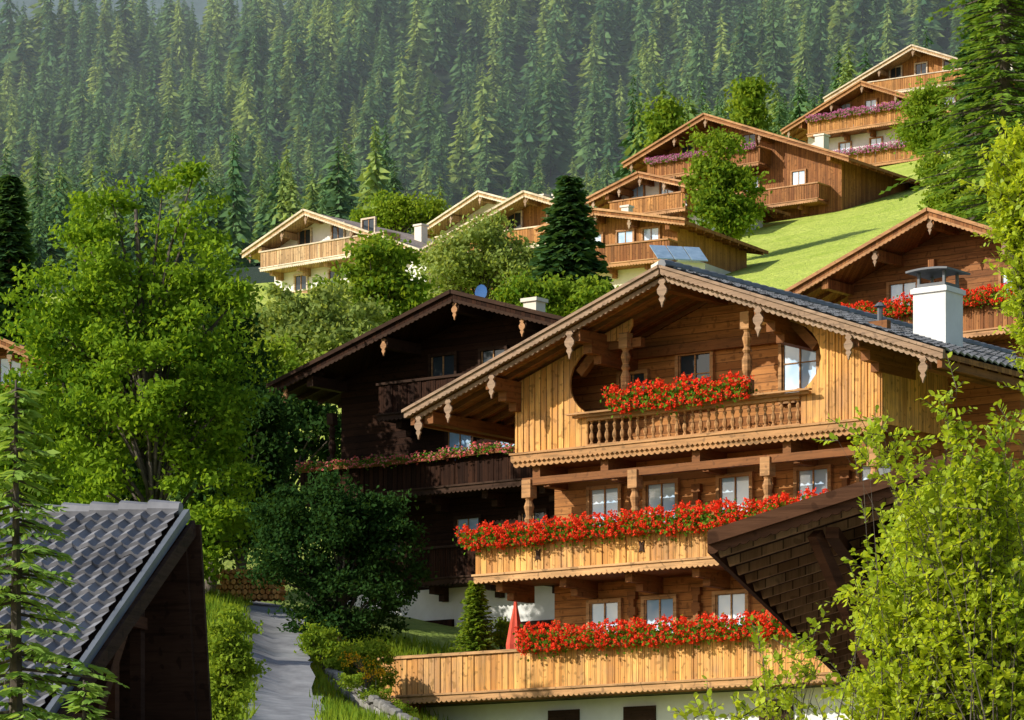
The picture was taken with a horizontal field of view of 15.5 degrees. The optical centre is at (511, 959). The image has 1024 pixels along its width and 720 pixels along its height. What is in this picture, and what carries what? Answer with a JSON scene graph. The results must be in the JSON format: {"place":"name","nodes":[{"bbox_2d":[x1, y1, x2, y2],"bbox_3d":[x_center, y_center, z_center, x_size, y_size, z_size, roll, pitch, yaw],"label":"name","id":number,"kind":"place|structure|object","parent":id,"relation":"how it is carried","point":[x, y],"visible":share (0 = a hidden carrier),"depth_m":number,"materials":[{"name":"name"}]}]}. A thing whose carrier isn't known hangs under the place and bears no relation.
{"place":"outdoors","nodes":[
{"label":"outdoors","id":0,"kind":"place"},
{"bbox_2d":[0,0,286,33],"bbox_3d":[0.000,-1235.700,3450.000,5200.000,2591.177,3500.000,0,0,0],"label":"mountain","id":1,"kind":"structure","parent":0,"point":[199,6],"depth_m":2312.40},
{"bbox_2d":[240,601,324,719],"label":"road","id":2,"kind":"structure","parent":0,"point":[286,681],"depth_m":84.38,"materials":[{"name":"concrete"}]},
{"bbox_2d":[0,0,984,719],"bbox_3d":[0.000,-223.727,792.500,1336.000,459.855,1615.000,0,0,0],"label":"ground","id":3,"kind":"structure","parent":0,"point":[800,248],"depth_m":200.67,"materials":[{"name":"plant"}]},
{"bbox_2d":[0,172,46,345],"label":"spruce tree","id":4,"kind":"object","parent":3,"relation":"on","point":[16,247],"visible":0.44,"depth_m":149.64,"materials":[{"name":"green plant"}]},
{"bbox_2d":[0,366,80,504],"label":"broadleaf tree","id":5,"kind":"object","parent":3,"relation":"on","point":[13,374],"visible":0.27,"depth_m":83.75,"materials":[{"name":"green plant"}]},
{"bbox_2d":[0,337,126,457],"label":"chalet","id":6,"kind":"object","parent":3,"relation":"on","point":[5,345],"visible":0.12,"depth_m":128.52,"materials":[{"name":"beige paint"}]},
{"bbox_2d":[0,380,128,719],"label":"spruce tree","id":7,"kind":"object","parent":3,"relation":"on","point":[13,596],"visible":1,"depth_m":29.97,"materials":[{"name":"green plant"}]},
{"bbox_2d":[61,680,110,719],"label":"spruce tree","id":8,"kind":"object","parent":3,"relation":"on","point":[81,700],"visible":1,"depth_m":27.99,"materials":[{"name":"green plant"}]},
{"bbox_2d":[7,272,188,501],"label":"broadleaf tree","id":9,"kind":"object","parent":3,"relation":"on","point":[135,474],"visible":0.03,"depth_m":106.23,"materials":[{"name":"green plant"}]},
{"bbox_2d":[0,499,211,719],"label":"tiled shed","id":10,"kind":"structure","parent":3,"relation":"on","point":[134,599],"depth_m":44.69,"materials":[{"name":"tile"}]},
{"bbox_2d":[0,153,281,585],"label":"broadleaf tree","id":11,"kind":"object","parent":3,"relation":"on","point":[105,322],"visible":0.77,"depth_m":98.42,"materials":[{"name":"green plant"}]},
{"bbox_2d":[207,602,271,719],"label":"shrub","id":12,"kind":"object","parent":3,"relation":"on","point":[231,663],"visible":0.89,"depth_m":63.77,"materials":[{"name":"green plant"}]},
{"bbox_2d":[167,251,311,592],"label":"broadleaf tree","id":13,"kind":"object","parent":3,"relation":"on","point":[253,365],"visible":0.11,"depth_m":104.69,"materials":[{"name":"green plant"}]},
{"bbox_2d":[216,568,287,601],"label":"firewood stack","id":14,"kind":"object","parent":3,"relation":"on","point":[243,589],"visible":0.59,"depth_m":101.04,"materials":[{"name":"wood"}]},
{"bbox_2d":[186,379,320,569],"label":"broadleaf tree","id":15,"kind":"object","parent":3,"relation":"on","point":[270,411],"visible":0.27,"depth_m":103.77,"materials":[{"name":"green plant"}]},
{"bbox_2d":[240,331,336,405],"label":"broadleaf tree","id":16,"kind":"object","parent":3,"relation":"on","point":[287,356],"visible":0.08,"depth_m":134.57,"materials":[{"name":"green plant"}]},
{"bbox_2d":[201,275,400,405],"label":"broadleaf tree","id":17,"kind":"object","parent":3,"relation":"on","point":[321,324],"visible":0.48,"depth_m":145.60,"materials":[{"name":"green plant"}]},
{"bbox_2d":[264,374,340,560],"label":"broadleaf tree","id":18,"kind":"object","parent":3,"relation":"on","point":[315,420],"visible":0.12,"depth_m":115.73,"materials":[{"name":"green plant"}]},
{"bbox_2d":[294,616,355,670],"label":"shrub","id":19,"kind":"object","parent":3,"relation":"on","point":[325,646],"visible":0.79,"depth_m":89.78,"materials":[{"name":"green plant"}]},
{"bbox_2d":[205,587,460,719],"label":"grass","id":20,"kind":"structure","parent":3,"relation":"on","point":[335,708],"depth_m":89.44,"materials":[{"name":"green plant"}]},
{"bbox_2d":[230,460,438,644],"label":"fruit tree","id":21,"kind":"object","parent":3,"relation":"on","point":[334,526],"visible":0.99,"depth_m":93.47,"materials":[{"name":"green plant"}]},
{"bbox_2d":[240,209,441,292],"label":"chalet","id":22,"kind":"object","parent":3,"relation":"on","point":[299,250],"visible":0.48,"depth_m":201.03,"materials":[{"name":"white paint"}]},
{"bbox_2d":[318,636,402,693],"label":"garden plant","id":23,"kind":"object","parent":3,"relation":"on","point":[374,650],"visible":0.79,"depth_m":87.18,"materials":[{"name":"green plant"}]},
{"bbox_2d":[339,648,394,687],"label":"garden plant","id":24,"kind":"object","parent":3,"relation":"on","point":[362,669],"visible":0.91,"depth_m":86.58,"materials":[{"name":"green plant"}]},
{"bbox_2d":[325,668,418,719],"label":"stone wall","id":25,"kind":"structure","parent":3,"relation":"on","point":[373,701],"depth_m":83.72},
{"bbox_2d":[306,229,442,335],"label":"broadleaf tree","id":26,"kind":"object","parent":3,"relation":"on","point":[379,267],"visible":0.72,"depth_m":149.07,"materials":[{"name":"green plant"}]},
{"bbox_2d":[333,672,417,714],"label":"garden plant","id":27,"kind":"object","parent":3,"relation":"on","point":[350,682],"visible":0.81,"depth_m":83.89,"materials":[{"name":"green plant"}]},
{"bbox_2d":[349,188,450,237],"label":"broadleaf tree","id":28,"kind":"object","parent":3,"relation":"on","point":[398,213],"visible":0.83,"depth_m":225.28,"materials":[{"name":"green plant"}]},
{"bbox_2d":[266,289,563,640],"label":"chalet","id":29,"kind":"object","parent":3,"relation":"on","point":[372,383],"visible":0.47,"depth_m":106.90,"materials":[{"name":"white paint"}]},
{"bbox_2d":[295,460,330,472],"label":"flower box","id":30,"kind":"object","parent":29,"relation":"attached to","point":[306,467],"visible":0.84,"depth_m":108.48,"materials":[{"name":"pink plant"}]},
{"bbox_2d":[352,454,386,469],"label":"flower box","id":31,"kind":"object","parent":29,"relation":"attached to","point":[374,462],"visible":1,"depth_m":107.15,"materials":[{"name":"pink plant"}]},
{"bbox_2d":[381,452,417,467],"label":"flower box","id":32,"kind":"object","parent":29,"relation":"attached to","point":[396,461],"visible":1,"depth_m":106.52,"materials":[{"name":"pink plant"}]},
{"bbox_2d":[410,447,446,464],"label":"flower box","id":33,"kind":"object","parent":29,"relation":"attached to","point":[426,457],"visible":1,"depth_m":105.85,"materials":[{"name":"pink plant"}]},
{"bbox_2d":[428,351,457,376],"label":"window","id":34,"kind":"structure","parent":29,"relation":"in","point":[445,363],"depth_m":107.29,"materials":[{"name":"clear glass"}]},
{"bbox_2d":[440,442,476,460],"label":"flower box","id":35,"kind":"object","parent":29,"relation":"attached to","point":[462,453],"visible":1,"depth_m":105.22,"materials":[{"name":"pink plant"}]},
{"bbox_2d":[444,431,474,451],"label":"window","id":36,"kind":"structure","parent":29,"relation":"in","point":[450,439],"depth_m":107.02,"materials":[{"name":"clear glass"}]},
{"bbox_2d":[453,514,482,544],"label":"window","id":37,"kind":"structure","parent":29,"relation":"in","point":[472,521],"depth_m":106.79,"materials":[{"name":"clear glass"}]},
{"bbox_2d":[471,441,510,456],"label":"flower box","id":38,"kind":"object","parent":29,"relation":"attached to","point":[488,450],"visible":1,"depth_m":104.56,"materials":[{"name":"pink plant"}]},
{"bbox_2d":[478,345,508,365],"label":"window","id":39,"kind":"structure","parent":29,"relation":"in","point":[485,354],"depth_m":106.30,"materials":[{"name":"clear glass"}]},
{"bbox_2d":[408,206,545,302],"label":"broadleaf tree","id":40,"kind":"object","parent":3,"relation":"on","point":[459,267],"visible":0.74,"depth_m":159.22,"materials":[{"name":"green plant"}]},
{"bbox_2d":[412,190,549,238],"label":"chalet","id":41,"kind":"object","parent":3,"relation":"on","point":[476,200],"visible":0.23,"depth_m":223.73,"materials":[{"name":"white paint"}]},
{"bbox_2d":[0,0,1023,284],"bbox_3d":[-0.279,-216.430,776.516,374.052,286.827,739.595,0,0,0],"label":"forest","id":42,"kind":"object","parent":3,"relation":"on","point":[304,78],"visible":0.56,"depth_m":775.77,"materials":[{"name":"green plant"}]},
{"bbox_2d":[422,190,633,294],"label":"chalet","id":43,"kind":"object","parent":3,"relation":"on","point":[526,213],"visible":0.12,"depth_m":193.08,"materials":[{"name":"beige paint"}]},
{"bbox_2d":[489,269,618,316],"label":"broadleaf tree","id":44,"kind":"object","parent":3,"relation":"on","point":[572,297],"visible":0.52,"depth_m":139.39,"materials":[{"name":"green plant"}]},
{"bbox_2d":[523,174,614,304],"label":"spruce tree","id":45,"kind":"object","parent":3,"relation":"on","point":[570,235],"visible":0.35,"depth_m":149.55,"materials":[{"name":"green plant"}]},
{"bbox_2d":[612,70,646,177],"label":"spruce tree","id":46,"kind":"object","parent":3,"relation":"on","point":[622,171],"visible":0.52,"depth_m":342.72,"materials":[{"name":"green plant"}]},
{"bbox_2d":[621,92,646,171],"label":"spruce tree","id":47,"kind":"object","parent":3,"relation":"on","point":[636,145],"visible":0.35,"depth_m":339.85,"materials":[{"name":"green plant"}]},
{"bbox_2d":[534,207,768,287],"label":"chalet","id":48,"kind":"object","parent":3,"relation":"on","point":[627,238],"visible":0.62,"depth_m":179.90,"materials":[{"name":"beige paint"}]},
{"bbox_2d":[638,92,689,147],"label":"broadleaf tree","id":49,"kind":"object","parent":3,"relation":"on","point":[664,119],"visible":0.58,"depth_m":299.23,"materials":[{"name":"green plant"}]},
{"bbox_2d":[585,171,789,231],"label":"chalet","id":50,"kind":"object","parent":3,"relation":"on","point":[644,192],"visible":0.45,"depth_m":206.42,"materials":[{"name":"white paint"}]},
{"bbox_2d":[378,259,1023,719],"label":"timber house","id":51,"kind":"structure","parent":3,"relation":"on","point":[806,365],"depth_m":88.02,"materials":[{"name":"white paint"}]},
{"bbox_2d":[449,581,498,651],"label":"conical shrub","id":52,"kind":"object","parent":51,"relation":"on","point":[476,631],"visible":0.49,"depth_m":91.81,"materials":[{"name":"green plant"}]},
{"bbox_2d":[452,520,506,556],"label":"flower box","id":53,"kind":"object","parent":51,"relation":"attached to","point":[471,539],"visible":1,"depth_m":89.93,"materials":[{"name":"red plant"}]},
{"bbox_2d":[490,616,509,649],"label":"shrub","id":54,"kind":"object","parent":51,"relation":"on","point":[502,628],"visible":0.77,"depth_m":92.39,"materials":[{"name":"green plant"}]},
{"bbox_2d":[506,602,521,648],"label":"parasol","id":55,"kind":"object","parent":51,"relation":"on","point":[515,620],"visible":0.41,"depth_m":91.25,"materials":[{"name":"red fabric"}]},
{"bbox_2d":[491,518,538,554],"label":"flower box","id":56,"kind":"object","parent":51,"relation":"attached to","point":[511,537],"visible":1,"depth_m":89.27,"materials":[{"name":"red plant"}]},
{"bbox_2d":[512,620,567,661],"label":"flower box","id":57,"kind":"object","parent":51,"relation":"attached to","point":[527,644],"visible":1,"depth_m":88.27,"materials":[{"name":"red plant"}]},
{"bbox_2d":[529,513,584,549],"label":"flower box","id":58,"kind":"object","parent":51,"relation":"attached to","point":[551,531],"visible":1,"depth_m":88.59,"materials":[{"name":"red plant"}]},
{"bbox_2d":[548,709,579,719],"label":"basement window","id":59,"kind":"structure","parent":51,"relation":"in","point":[572,714],"depth_m":89.40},
{"bbox_2d":[549,621,602,652],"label":"flower box","id":60,"kind":"object","parent":51,"relation":"attached to","point":[566,639],"visible":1,"depth_m":87.59,"materials":[{"name":"red plant"}]},
{"bbox_2d":[568,510,619,546],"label":"flower box","id":61,"kind":"object","parent":51,"relation":"attached to","point":[595,526],"visible":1,"depth_m":87.91,"materials":[{"name":"red plant"}]},
{"bbox_2d":[586,484,622,526],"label":"window","id":62,"kind":"structure","parent":51,"relation":"in","point":[601,498],"depth_m":90.08,"materials":[{"name":"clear glass"}]},
{"bbox_2d":[586,598,622,633],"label":"window","id":63,"kind":"structure","parent":51,"relation":"in","point":[600,610],"depth_m":90.08,"materials":[{"name":"clear glass"}]},
{"bbox_2d":[590,617,642,656],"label":"flower box","id":64,"kind":"object","parent":51,"relation":"attached to","point":[611,638],"visible":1,"depth_m":86.90,"materials":[{"name":"red plant"}]},
{"bbox_2d":[600,378,660,417],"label":"flower box","id":65,"kind":"object","parent":51,"relation":"attached to","point":[626,402],"visible":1,"depth_m":87.54,"materials":[{"name":"red plant"}]},
{"bbox_2d":[606,506,659,540],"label":"flower box","id":66,"kind":"object","parent":51,"relation":"attached to","point":[639,527],"visible":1,"depth_m":87.24,"materials":[{"name":"red plant"}]},
{"bbox_2d":[616,369,649,419],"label":"window","id":67,"kind":"structure","parent":51,"relation":"in","point":[642,374],"depth_m":89.49,"materials":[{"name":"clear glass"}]},
{"bbox_2d":[623,705,655,719],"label":"basement window","id":68,"kind":"structure","parent":51,"relation":"in","point":[633,712],"depth_m":88.10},
{"bbox_2d":[629,614,684,651],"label":"flower box","id":69,"kind":"object","parent":51,"relation":"attached to","point":[662,634],"visible":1,"depth_m":86.21,"materials":[{"name":"red plant"}]},
{"bbox_2d":[641,594,677,634],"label":"window","id":70,"kind":"structure","parent":51,"relation":"in","point":[652,607],"depth_m":89.12,"materials":[{"name":"clear glass"}]},
{"bbox_2d":[642,478,679,521],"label":"window","id":71,"kind":"structure","parent":51,"relation":"in","point":[666,492],"depth_m":89.07,"materials":[{"name":"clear glass"}]},
{"bbox_2d":[647,500,701,541],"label":"flower box","id":72,"kind":"object","parent":51,"relation":"attached to","point":[682,522],"visible":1,"depth_m":86.52,"materials":[{"name":"red plant"}]},
{"bbox_2d":[645,372,705,417],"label":"flower box","id":73,"kind":"object","parent":51,"relation":"attached to","point":[672,398],"visible":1,"depth_m":86.75,"materials":[{"name":"red plant"}]},
{"bbox_2d":[649,245,707,268],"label":"solar panel","id":74,"kind":"object","parent":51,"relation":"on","point":[678,252],"visible":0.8,"depth_m":168.55,"materials":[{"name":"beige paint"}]},
{"bbox_2d":[675,351,714,391],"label":"window","id":75,"kind":"structure","parent":51,"relation":"in","point":[700,364],"depth_m":88.49,"materials":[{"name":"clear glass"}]},
{"bbox_2d":[670,611,725,649],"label":"flower box","id":76,"kind":"object","parent":51,"relation":"attached to","point":[693,634],"visible":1,"depth_m":85.53,"materials":[{"name":"red plant"}]},
{"bbox_2d":[690,497,743,535],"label":"flower box","id":77,"kind":"object","parent":51,"relation":"attached to","point":[709,521],"visible":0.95,"depth_m":85.83,"materials":[{"name":"red plant"}]},
{"bbox_2d":[691,370,757,407],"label":"flower box","id":78,"kind":"object","parent":51,"relation":"attached to","point":[732,389],"visible":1,"depth_m":85.96,"materials":[{"name":"red plant"}]},
{"bbox_2d":[712,589,749,629],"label":"window","id":79,"kind":"structure","parent":51,"relation":"in","point":[730,602],"depth_m":87.91,"materials":[{"name":"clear glass"}]},
{"bbox_2d":[716,471,753,517],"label":"window","id":80,"kind":"structure","parent":51,"relation":"in","point":[740,485],"depth_m":87.82,"materials":[{"name":"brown glass"}]},
{"bbox_2d":[711,609,768,646],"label":"flower box","id":81,"kind":"object","parent":51,"relation":"attached to","point":[732,630],"visible":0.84,"depth_m":84.90,"materials":[{"name":"red plant"}]},
{"bbox_2d":[728,495,782,522],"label":"flower box","id":82,"kind":"object","parent":51,"relation":"attached to","point":[751,511],"visible":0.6,"depth_m":85.23,"materials":[{"name":"red plant"}]},
{"bbox_2d":[753,609,796,646],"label":"flower box","id":83,"kind":"object","parent":51,"relation":"attached to","point":[775,627],"visible":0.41,"depth_m":84.33,"materials":[{"name":"red plant"}]},
{"bbox_2d":[772,486,821,509],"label":"flower box","id":84,"kind":"object","parent":51,"relation":"attached to","point":[785,500],"visible":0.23,"depth_m":84.63,"materials":[{"name":"red plant"}]},
{"bbox_2d":[778,344,820,404],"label":"window","id":85,"kind":"structure","parent":51,"relation":"in","point":[797,367],"depth_m":86.86,"materials":[{"name":"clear glass"}]},
{"bbox_2d":[793,464,832,500],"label":"window","id":86,"kind":"structure","parent":51,"relation":"in","point":[820,477],"depth_m":86.54,"materials":[{"name":"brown glass"}]},
{"bbox_2d":[678,123,774,239],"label":"broadleaf tree","id":87,"kind":"object","parent":3,"relation":"on","point":[721,206],"visible":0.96,"depth_m":189.26,"materials":[{"name":"green plant"}]},
{"bbox_2d":[721,72,780,131],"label":"broadleaf tree","id":88,"kind":"object","parent":3,"relation":"on","point":[750,95],"visible":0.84,"depth_m":299.17,"materials":[{"name":"green plant"}]},
{"bbox_2d":[667,607,836,719],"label":"bush","id":89,"kind":"object","parent":3,"relation":"on","point":[785,698],"visible":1,"depth_m":26.96,"materials":[{"name":"green plant"}]},
{"bbox_2d":[621,113,928,222],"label":"chalet","id":90,"kind":"object","parent":3,"relation":"on","point":[819,177],"visible":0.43,"depth_m":213.25,"materials":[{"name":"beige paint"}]},
{"bbox_2d":[784,71,811,142],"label":"spruce tree","id":91,"kind":"object","parent":3,"relation":"on","point":[796,112],"visible":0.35,"depth_m":336.80,"materials":[{"name":"green plant"}]},
{"bbox_2d":[707,451,1023,717],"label":"wooden barn","id":92,"kind":"structure","parent":3,"relation":"on","point":[787,567],"depth_m":34.96,"materials":[{"name":"brown"}]},
{"bbox_2d":[780,80,964,166],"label":"chalet","id":93,"kind":"object","parent":3,"relation":"on","point":[858,131],"visible":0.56,"depth_m":250.85,"materials":[{"name":"white paint"}]},
{"bbox_2d":[785,207,1023,357],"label":"chalet","id":94,"kind":"object","parent":3,"relation":"on","point":[874,269],"visible":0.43,"depth_m":119.40,"materials":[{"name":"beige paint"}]},
{"bbox_2d":[861,298,900,317],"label":"flower box","id":95,"kind":"object","parent":94,"relation":"attached to","point":[888,312],"visible":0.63,"depth_m":119.13,"materials":[{"name":"red plant"}]},
{"bbox_2d":[886,279,916,304],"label":"window","id":96,"kind":"structure","parent":94,"relation":"in","point":[894,288],"depth_m":120.57,"materials":[{"name":"brown glass"}]},
{"bbox_2d":[891,292,912,321],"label":"flower box","id":97,"kind":"object","parent":94,"relation":"attached to","point":[905,307],"visible":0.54,"depth_m":118.70,"materials":[{"name":"red plant"}]},
{"bbox_2d":[961,285,989,308],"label":"flower box","id":98,"kind":"object","parent":94,"relation":"attached to","point":[973,300],"visible":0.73,"depth_m":117.17,"materials":[{"name":"red plant"}]},
{"bbox_2d":[983,281,1017,307],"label":"flower box","id":99,"kind":"object","parent":94,"relation":"attached to","point":[999,299],"visible":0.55,"depth_m":116.70,"materials":[{"name":"red plant"}]},
{"bbox_2d":[812,352,1023,719],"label":"bush","id":100,"kind":"object","parent":3,"relation":"on","point":[947,658],"visible":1,"depth_m":27.78,"materials":[{"name":"green plant"}]},
{"bbox_2d":[885,75,957,161],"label":"broadleaf tree","id":101,"kind":"object","parent":3,"relation":"on","point":[915,136],"visible":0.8,"depth_m":235.38,"materials":[{"name":"green plant"}]},
{"bbox_2d":[823,44,1020,101],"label":"chalet","id":102,"kind":"object","parent":3,"relation":"on","point":[901,70],"visible":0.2,"depth_m":262.94,"materials":[{"name":"white paint"}]},
{"bbox_2d":[828,464,1023,719],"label":"bush","id":103,"kind":"object","parent":3,"relation":"on","point":[902,559],"visible":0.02,"depth_m":28.95,"materials":[{"name":"green plant"}]},
{"bbox_2d":[879,0,1023,227],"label":"spruce tree","id":104,"kind":"object","parent":3,"relation":"on","point":[1006,93],"visible":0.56,"depth_m":144.84,"materials":[{"name":"green plant"}]},
{"bbox_2d":[909,135,997,221],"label":"broadleaf tree","id":105,"kind":"object","parent":3,"relation":"on","point":[932,162],"visible":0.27,"depth_m":149.49,"materials":[{"name":"green plant"}]},
{"bbox_2d":[950,0,999,161],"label":"spruce tree","id":106,"kind":"object","parent":3,"relation":"on","point":[961,119],"visible":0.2,"depth_m":224.80,"materials":[{"name":"green plant"}]},
{"bbox_2d":[954,115,1023,454],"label":"broadleaf tree","id":107,"kind":"object","parent":3,"relation":"on","point":[1007,194],"visible":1,"depth_m":44.92,"materials":[{"name":"green plant"}]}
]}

